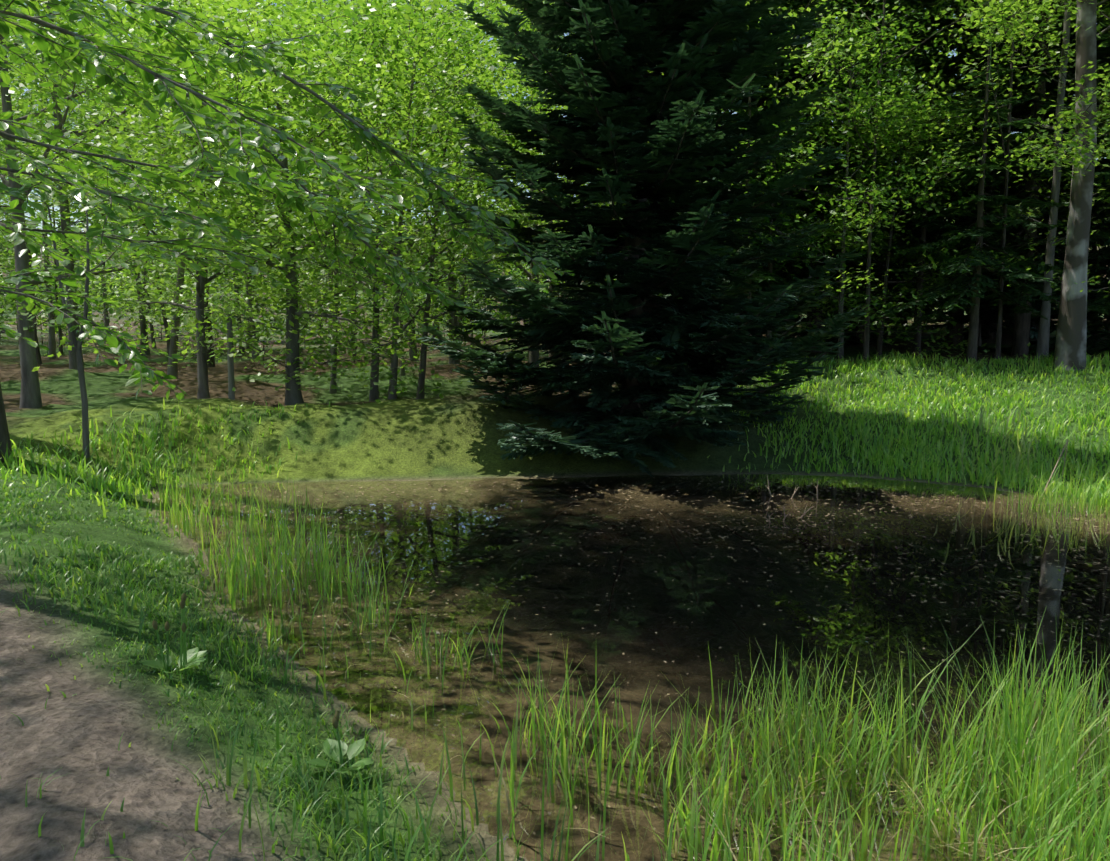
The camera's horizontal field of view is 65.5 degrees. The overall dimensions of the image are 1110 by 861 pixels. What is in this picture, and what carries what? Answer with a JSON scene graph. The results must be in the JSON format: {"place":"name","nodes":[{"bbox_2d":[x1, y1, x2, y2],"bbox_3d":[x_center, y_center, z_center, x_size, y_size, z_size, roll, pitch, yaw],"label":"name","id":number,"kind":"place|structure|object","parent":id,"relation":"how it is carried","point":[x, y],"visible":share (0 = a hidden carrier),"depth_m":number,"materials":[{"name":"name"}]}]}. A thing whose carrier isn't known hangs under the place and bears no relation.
{"place":"outdoors","nodes":[
{"label":"outdoors","id":0,"kind":"place"},
{"bbox_2d":[0,0,574,399],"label":"beech","id":1,"kind":"object","parent":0,"point":[116,345],"depth_m":5.36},
{"bbox_2d":[445,202,613,317],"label":"tree","id":2,"kind":"object","parent":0,"point":[494,247],"depth_m":22.99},
{"bbox_2d":[0,0,1105,236],"label":"sky","id":3,"kind":"structure","parent":0,"point":[490,38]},
{"bbox_2d":[0,183,1109,860],"bbox_3d":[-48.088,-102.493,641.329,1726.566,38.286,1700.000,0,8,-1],"label":"ground","id":4,"kind":"structure","parent":0,"point":[360,435],"depth_m":6.42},
{"bbox_2d":[0,384,11,461],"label":"tree","id":5,"kind":"object","parent":4,"relation":"on","point":[5,439],"visible":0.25,"depth_m":8.90,"materials":[{"name":"brown plant"}]},
{"bbox_2d":[0,116,32,257],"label":"tree","id":6,"kind":"object","parent":4,"relation":"on","point":[7,236],"depth_m":24.60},
{"bbox_2d":[0,85,42,249],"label":"tree","id":7,"kind":"object","parent":4,"relation":"on","point":[6,217],"depth_m":21.50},
{"bbox_2d":[0,99,52,332],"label":"tree","id":8,"kind":"object","parent":4,"relation":"on","point":[4,330],"depth_m":49.48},
{"bbox_2d":[0,300,59,337],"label":"tree","id":9,"kind":"object","parent":4,"relation":"on","point":[10,313],"depth_m":18.93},
{"bbox_2d":[0,234,64,341],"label":"tree","id":10,"kind":"object","parent":4,"relation":"on","point":[39,257],"depth_m":30.71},
{"bbox_2d":[0,91,69,321],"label":"tree","id":11,"kind":"object","parent":4,"relation":"on","point":[1,320],"depth_m":26.17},
{"bbox_2d":[1,225,81,323],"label":"tree","id":12,"kind":"object","parent":4,"relation":"on","point":[4,273],"depth_m":32.59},
{"bbox_2d":[0,261,88,344],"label":"tree","id":13,"kind":"object","parent":4,"relation":"on","point":[15,309],"depth_m":29.05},
{"bbox_2d":[0,53,94,179],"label":"tree","id":14,"kind":"object","parent":4,"relation":"on","point":[29,88],"depth_m":16.72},
{"bbox_2d":[0,34,97,322],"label":"tree","id":15,"kind":"object","parent":4,"relation":"on","point":[42,102],"depth_m":19.51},
{"bbox_2d":[4,263,107,338],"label":"tree","id":16,"kind":"object","parent":4,"relation":"on","point":[65,288],"depth_m":31.71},
{"bbox_2d":[0,1,122,301],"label":"tree","id":17,"kind":"object","parent":4,"relation":"on","point":[39,8],"depth_m":14.40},
{"bbox_2d":[48,206,89,457],"bbox_3d":[-5.088,-0.981,9.197,0.414,2.752,0.066,0,8,-1],"label":"trunk","id":18,"kind":"object","parent":4,"relation":"on","point":[84,399],"visible":0.77,"depth_m":9.20,"materials":[{"name":"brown wood"}]},
{"bbox_2d":[34,237,116,341],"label":"tree","id":19,"kind":"object","parent":4,"relation":"on","point":[74,240],"depth_m":32.73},
{"bbox_2d":[56,190,108,327],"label":"deciduous tree","id":20,"kind":"object","parent":4,"relation":"on","point":[82,265],"visible":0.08,"depth_m":57.58,"materials":[{"name":"green plant"}]},
{"bbox_2d":[0,1,173,338],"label":"tree","id":21,"kind":"object","parent":4,"relation":"on","point":[59,209],"depth_m":35.42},
{"bbox_2d":[36,257,149,342],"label":"tree","id":22,"kind":"object","parent":4,"relation":"on","point":[92,292],"depth_m":31.12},
{"bbox_2d":[0,0,187,358],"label":"tree","id":23,"kind":"object","parent":4,"relation":"on","point":[51,344],"depth_m":22.24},
{"bbox_2d":[0,35,187,354],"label":"tree","id":24,"kind":"object","parent":4,"relation":"on","point":[59,331],"depth_m":24.93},
{"bbox_2d":[0,8,189,344],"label":"tree","id":25,"kind":"object","parent":4,"relation":"on","point":[106,322],"depth_m":28.86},
{"bbox_2d":[0,20,204,363],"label":"tree","id":26,"kind":"object","parent":4,"relation":"on","point":[111,111],"depth_m":18.14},
{"bbox_2d":[62,278,159,335],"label":"tree","id":27,"kind":"object","parent":4,"relation":"on","point":[121,325],"depth_m":34.03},
{"bbox_2d":[17,8,220,354],"bbox_3d":[-11.934,-6.656,24.271,5.752,9.441,7.104,0,8,-1],"label":"tree","id":28,"kind":"object","parent":4,"relation":"on","point":[147,352],"depth_m":24.02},
{"bbox_2d":[74,42,182,292],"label":"tree","id":29,"kind":"object","parent":4,"relation":"on","point":[127,184],"depth_m":52.99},
{"bbox_2d":[8,16,253,348],"bbox_3d":[-12.958,-7.597,25.914,9.608,10.697,7.258,6,10,40],"label":"tree","id":30,"kind":"object","parent":4,"relation":"on","point":[152,334],"depth_m":26.60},
{"bbox_2d":[0,0,268,408],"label":"tree","id":31,"kind":"object","parent":4,"relation":"on","point":[30,394],"depth_m":12.00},
{"bbox_2d":[3,0,266,355],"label":"tree","id":32,"kind":"object","parent":4,"relation":"on","point":[166,326],"depth_m":19.52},
{"bbox_2d":[1,0,273,355],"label":"tree","id":33,"kind":"object","parent":4,"relation":"on","point":[141,316],"depth_m":21.59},
{"bbox_2d":[89,244,189,337],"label":"tree","id":34,"kind":"object","parent":4,"relation":"on","point":[126,295],"depth_m":34.68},
{"bbox_2d":[0,0,297,369],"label":"tree","id":35,"kind":"object","parent":4,"relation":"on","point":[72,353],"depth_m":16.02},
{"bbox_2d":[107,266,193,341],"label":"tree","id":36,"kind":"object","parent":4,"relation":"on","point":[151,309],"depth_m":32.71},
{"bbox_2d":[99,256,214,327],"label":"tree","id":37,"kind":"object","parent":4,"relation":"on","point":[124,312],"depth_m":31.04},
{"bbox_2d":[10,0,309,367],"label":"tree","id":38,"kind":"object","parent":4,"relation":"on","point":[97,222],"depth_m":17.41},
{"bbox_2d":[140,593,207,676],"bbox_3d":[-1.742,0.947,3.932,0.289,0.378,0.249,-3,8,-23],"label":"weed","id":39,"kind":"object","parent":4,"relation":"on","point":[189,658],"visible":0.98,"depth_m":3.96,"materials":[{"name":"green plant"}]},
{"bbox_2d":[133,262,240,339],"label":"tree","id":40,"kind":"object","parent":4,"relation":"on","point":[184,311],"depth_m":36.83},
{"bbox_2d":[84,10,297,353],"bbox_3d":[-10.319,-7.541,25.301,6.396,10.788,8.330,-3,8,-24],"label":"tree","id":41,"kind":"object","parent":4,"relation":"on","point":[237,323],"depth_m":25.04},
{"bbox_2d":[5,0,382,398],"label":"tree","id":42,"kind":"object","parent":4,"relation":"on","point":[155,147],"depth_m":11.97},
{"bbox_2d":[154,267,255,340],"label":"tree","id":43,"kind":"object","parent":4,"relation":"on","point":[216,300],"depth_m":31.95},
{"bbox_2d":[152,264,259,334],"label":"tree","id":44,"kind":"object","parent":4,"relation":"on","point":[186,329],"depth_m":30.85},
{"bbox_2d":[89,2,367,358],"bbox_3d":[-7.791,-6.642,21.792,6.918,9.883,7.133,0,8,-1],"label":"tree","id":45,"kind":"object","parent":4,"relation":"on","point":[252,326],"depth_m":21.98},
{"bbox_2d":[227,317,234,399],"bbox_3d":[-4.416,-0.929,11.743,0.105,1.211,0.089,0,8,-1],"label":"trunk","id":46,"kind":"object","parent":4,"relation":"on","point":[231,385],"visible":0.77,"depth_m":11.72,"materials":[{"name":"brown wood"}]},
{"bbox_2d":[185,261,301,335],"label":"tree","id":47,"kind":"object","parent":4,"relation":"on","point":[232,285],"depth_m":29.00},
{"bbox_2d":[0,0,507,377],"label":"tree","id":48,"kind":"object","parent":4,"relation":"on","point":[269,8],"depth_m":15.15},
{"bbox_2d":[189,204,324,359],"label":"tree","id":49,"kind":"object","parent":4,"relation":"on","point":[219,281],"depth_m":19.41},
{"bbox_2d":[217,21,307,339],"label":"tree","id":50,"kind":"object","parent":4,"relation":"on","point":[252,287],"depth_m":35.60,"materials":[{"name":"green plant"}]},
{"bbox_2d":[170,109,362,349],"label":"tree","id":51,"kind":"object","parent":4,"relation":"on","point":[248,326],"depth_m":27.67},
{"bbox_2d":[71,0,501,404],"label":"tree","id":52,"kind":"object","parent":4,"relation":"on","point":[206,4],"depth_m":11.49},
{"bbox_2d":[238,234,363,346],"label":"tree","id":53,"kind":"object","parent":4,"relation":"on","point":[284,315],"depth_m":28.79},
{"bbox_2d":[253,249,371,350],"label":"tree","id":54,"kind":"object","parent":4,"relation":"on","point":[303,302],"depth_m":25.04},
{"bbox_2d":[172,0,484,359],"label":"tree","id":55,"kind":"object","parent":4,"relation":"on","point":[355,354],"depth_m":22.43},
{"bbox_2d":[0,437,661,860],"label":"bank grass","id":56,"kind":"structure","parent":4,"relation":"on","point":[214,659],"depth_m":3.89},
{"bbox_2d":[130,57,537,393],"bbox_3d":[-3.204,-3.258,13.755,6.071,5.725,5.835,0,8,-1],"label":"tree","id":57,"kind":"object","parent":4,"relation":"on","point":[259,281],"depth_m":13.24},
{"bbox_2d":[296,188,372,343],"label":"deciduous tree","id":58,"kind":"object","parent":4,"relation":"on","point":[345,292],"visible":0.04,"depth_m":32.70,"materials":[{"name":"green plant"}]},
{"bbox_2d":[145,0,530,401],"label":"tree","id":59,"kind":"object","parent":4,"relation":"on","point":[239,209],"depth_m":11.76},
{"bbox_2d":[305,711,373,773],"bbox_3d":[-0.820,1.224,3.334,0.265,0.230,0.278,0,8,-1],"label":"shore weed","id":60,"kind":"object","parent":4,"relation":"on","point":[339,753],"depth_m":3.38,"materials":[{"name":"green plant"}]},
{"bbox_2d":[212,5,478,364],"bbox_3d":[-4.371,-5.122,18.838,6.992,7.618,5.744,0,8,-1],"label":"tree","id":61,"kind":"object","parent":4,"relation":"on","point":[330,350],"depth_m":18.64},
{"bbox_2d":[140,0,563,403],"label":"tree","id":62,"kind":"object","parent":4,"relation":"on","point":[352,16],"depth_m":11.93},
{"bbox_2d":[241,7,466,327],"bbox_3d":[-4.555,-7.085,24.835,8.116,10.062,7.948,0,8,-1],"label":"tree","id":63,"kind":"object","parent":4,"relation":"on","point":[383,223],"depth_m":24.56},
{"bbox_2d":[325,258,385,340],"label":"tree","id":64,"kind":"object","parent":4,"relation":"on","point":[358,301],"depth_m":35.17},
{"bbox_2d":[275,0,462,336],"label":"tree","id":65,"kind":"object","parent":4,"relation":"on","point":[407,331],"depth_m":38.61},
{"bbox_2d":[298,16,459,340],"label":"tree","id":66,"kind":"object","parent":4,"relation":"on","point":[361,221],"depth_m":28.69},
{"bbox_2d":[360,267,408,324],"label":"tree","id":67,"kind":"object","parent":4,"relation":"on","point":[381,307],"depth_m":35.37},
{"bbox_2d":[257,0,541,375],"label":"tree","id":68,"kind":"object","parent":4,"relation":"on","point":[402,369],"depth_m":14.89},
{"bbox_2d":[368,259,457,343],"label":"tree","id":69,"kind":"object","parent":4,"relation":"on","point":[388,296],"depth_m":32.54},
{"bbox_2d":[316,1,545,360],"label":"tree","id":70,"kind":"object","parent":4,"relation":"on","point":[411,353],"depth_m":20.70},
{"bbox_2d":[297,0,566,363],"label":"tree","id":71,"kind":"object","parent":4,"relation":"on","point":[453,322],"depth_m":18.48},
{"bbox_2d":[325,0,543,347],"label":"tree","id":72,"kind":"object","parent":4,"relation":"on","point":[433,325],"depth_m":29.49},
{"bbox_2d":[284,0,601,398],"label":"tree","id":73,"kind":"object","parent":4,"relation":"on","point":[479,119],"depth_m":12.51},
{"bbox_2d":[414,279,483,333],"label":"tree","id":74,"kind":"object","parent":4,"relation":"on","point":[444,315],"depth_m":36.45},
{"bbox_2d":[402,238,500,339],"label":"tree","id":75,"kind":"object","parent":4,"relation":"on","point":[440,287],"depth_m":30.89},
{"bbox_2d":[370,77,566,359],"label":"tree","id":76,"kind":"object","parent":4,"relation":"on","point":[463,290],"depth_m":23.18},
{"bbox_2d":[382,115,554,348],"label":"tree","id":77,"kind":"object","parent":4,"relation":"on","point":[471,334],"depth_m":27.14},
{"bbox_2d":[441,253,521,340],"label":"tree","id":78,"kind":"object","parent":4,"relation":"on","point":[516,273],"depth_m":32.83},
{"bbox_2d":[437,246,541,344],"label":"tree","id":79,"kind":"object","parent":4,"relation":"on","point":[472,283],"depth_m":24.96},
{"bbox_2d":[473,265,548,324],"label":"tree","id":80,"kind":"object","parent":4,"relation":"on","point":[544,290],"depth_m":32.91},
{"bbox_2d":[460,29,566,330],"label":"tree","id":81,"kind":"object","parent":4,"relation":"on","point":[501,168],"depth_m":42.69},
{"bbox_2d":[280,0,752,384],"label":"tree","id":82,"kind":"object","parent":4,"relation":"on","point":[534,357],"depth_m":15.49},
{"bbox_2d":[446,1,621,359],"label":"tree","id":83,"kind":"object","parent":4,"relation":"on","point":[550,222],"depth_m":21.03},
{"bbox_2d":[0,347,1109,517],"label":"grass","id":84,"kind":"structure","parent":4,"relation":"on","point":[96,481],"depth_m":10.60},
{"bbox_2d":[416,0,756,363],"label":"tree","id":85,"kind":"object","parent":4,"relation":"on","point":[528,26],"depth_m":16.75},
{"bbox_2d":[151,454,1109,860],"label":"sedge","id":86,"kind":"object","parent":4,"relation":"on","point":[1063,768],"visible":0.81,"depth_m":3.41,"materials":[{"name":"green plant"}]},
{"bbox_2d":[412,0,870,476],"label":"conifer","id":87,"kind":"object","parent":4,"relation":"on","point":[611,16],"depth_m":9.92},
{"bbox_2d":[610,0,809,338],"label":"conifer","id":88,"kind":"object","parent":4,"relation":"on","point":[754,24],"visible":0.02,"depth_m":16.39,"materials":[{"name":"green plant"}]},
{"bbox_2d":[677,80,835,342],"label":"conifer","id":89,"kind":"object","parent":4,"relation":"on","point":[768,277],"visible":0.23,"depth_m":14.76,"materials":[{"name":"green plant"}]},
{"bbox_2d":[572,0,965,337],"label":"tree","id":90,"kind":"object","parent":4,"relation":"on","point":[770,267],"depth_m":14.89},
{"bbox_2d":[718,2,866,346],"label":"conifer","id":91,"kind":"object","parent":4,"relation":"on","point":[758,105],"visible":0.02,"depth_m":19.64,"materials":[{"name":"green plant"}]},
{"bbox_2d":[727,3,862,350],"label":"conifer","id":92,"kind":"object","parent":4,"relation":"on","point":[792,71],"visible":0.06,"depth_m":17.81,"materials":[{"name":"green plant"}]},
{"bbox_2d":[723,0,946,351],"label":"conifer","id":93,"kind":"object","parent":4,"relation":"on","point":[834,249],"visible":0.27,"depth_m":16.99,"materials":[{"name":"green plant"}]},
{"bbox_2d":[715,0,987,357],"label":"tree","id":94,"kind":"object","parent":4,"relation":"on","point":[845,175],"depth_m":14.70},
{"bbox_2d":[796,0,946,346],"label":"conifer","id":95,"kind":"object","parent":4,"relation":"on","point":[872,339],"visible":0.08,"depth_m":20.07,"materials":[{"name":"green plant"}]},
{"bbox_2d":[797,0,956,344],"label":"conifer","id":96,"kind":"object","parent":4,"relation":"on","point":[917,65],"visible":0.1,"depth_m":18.94,"materials":[{"name":"green plant"}]},
{"bbox_2d":[739,77,1031,358],"bbox_3d":[5.866,-3.749,16.198,5.287,4.995,4.886,0,8,-1],"label":"tree","id":97,"kind":"object","parent":4,"relation":"on","point":[880,335],"depth_m":15.70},
{"bbox_2d":[835,1,966,327],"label":"conifer","id":98,"kind":"object","parent":4,"relation":"on","point":[931,240],"visible":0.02,"depth_m":22.75,"materials":[{"name":"green plant"}]},
{"bbox_2d":[764,439,1068,521],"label":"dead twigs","id":99,"kind":"object","parent":4,"relation":"on","point":[817,484],"visible":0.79,"depth_m":8.58,"materials":[{"name":"beige"}]},
{"bbox_2d":[873,0,962,336],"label":"conifer","id":100,"kind":"object","parent":4,"relation":"on","point":[924,58],"visible":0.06,"depth_m":21.58,"materials":[{"name":"green plant"}]},
{"bbox_2d":[735,0,1104,358],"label":"tree","id":101,"kind":"object","parent":4,"relation":"on","point":[867,300],"depth_m":14.03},
{"bbox_2d":[845,67,1005,355],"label":"conifer","id":102,"kind":"object","parent":4,"relation":"on","point":[931,225],"visible":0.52,"depth_m":16.16,"materials":[{"name":"green plant"}]},
{"bbox_2d":[782,0,1109,358],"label":"tree","id":103,"kind":"object","parent":4,"relation":"on","point":[1001,279],"depth_m":13.04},
{"bbox_2d":[853,0,1058,346],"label":"conifer","id":104,"kind":"object","parent":4,"relation":"on","point":[949,70],"visible":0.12,"depth_m":18.73,"materials":[{"name":"green plant"}]},
{"bbox_2d":[849,0,1109,346],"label":"tree","id":105,"kind":"object","parent":4,"relation":"on","point":[987,221],"depth_m":17.96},
{"bbox_2d":[908,7,1059,342],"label":"conifer","id":106,"kind":"object","parent":4,"relation":"on","point":[988,328],"visible":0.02,"depth_m":21.02,"materials":[{"name":"green plant"}]},
{"bbox_2d":[882,28,1087,361],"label":"conifer","id":107,"kind":"object","parent":4,"relation":"on","point":[979,231],"visible":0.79,"depth_m":14.00,"materials":[{"name":"green plant"}]},
{"bbox_2d":[864,0,1109,358],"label":"tree","id":108,"kind":"object","parent":4,"relation":"on","point":[1042,348],"depth_m":14.97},
{"bbox_2d":[934,393,1043,486],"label":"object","id":109,"kind":"object","parent":4,"relation":"on","point":[1018,450],"visible":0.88,"depth_m":9.16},
{"bbox_2d":[911,5,1109,324],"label":"conifer","id":110,"kind":"object","parent":4,"relation":"on","point":[984,310],"visible":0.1,"depth_m":17.52,"materials":[{"name":"green plant"}]},
{"bbox_2d":[915,19,1109,331],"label":"tree","id":111,"kind":"object","parent":4,"relation":"on","point":[1037,327],"depth_m":20.90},
{"bbox_2d":[925,0,1109,342],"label":"tree","id":112,"kind":"object","parent":4,"relation":"on","point":[1092,243],"depth_m":18.56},
{"bbox_2d":[926,0,1109,355],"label":"conifer","id":113,"kind":"object","parent":4,"relation":"on","point":[1023,323],"visible":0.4,"depth_m":16.19,"materials":[{"name":"green plant"}]},
{"bbox_2d":[933,0,1109,298],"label":"tree","id":114,"kind":"object","parent":4,"relation":"on","point":[1098,27],"depth_m":13.75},
{"bbox_2d":[975,0,1109,355],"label":"conifer","id":115,"kind":"object","parent":4,"relation":"on","point":[1103,256],"visible":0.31,"depth_m":15.96,"materials":[{"name":"green plant"}]},
{"bbox_2d":[976,0,1109,369],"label":"tree","id":116,"kind":"object","parent":4,"relation":"on","point":[1070,343],"depth_m":12.71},
{"bbox_2d":[1023,17,1107,327],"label":"conifer","id":117,"kind":"object","parent":4,"relation":"on","point":[1034,326],"depth_m":23.02,"materials":[{"name":"green plant"}]},
{"bbox_2d":[1052,45,1109,328],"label":"conifer","id":118,"kind":"object","parent":4,"relation":"on","point":[1090,248],"visible":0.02,"depth_m":22.32,"materials":[{"name":"green plant"}]},
{"bbox_2d":[153,474,1109,860],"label":"pond water","id":119,"kind":"structure","parent":0,"point":[661,580],"depth_m":5.03,"materials":[{"name":"beige liquid"}]},
{"bbox_2d":[179,477,1109,860],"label":"floating seeds","id":120,"kind":"object","parent":119,"relation":"on","point":[731,557],"visible":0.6,"depth_m":6.81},
{"bbox_2d":[689,0,877,254],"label":"tree","id":121,"kind":"object","parent":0,"point":[788,1],"depth_m":16.89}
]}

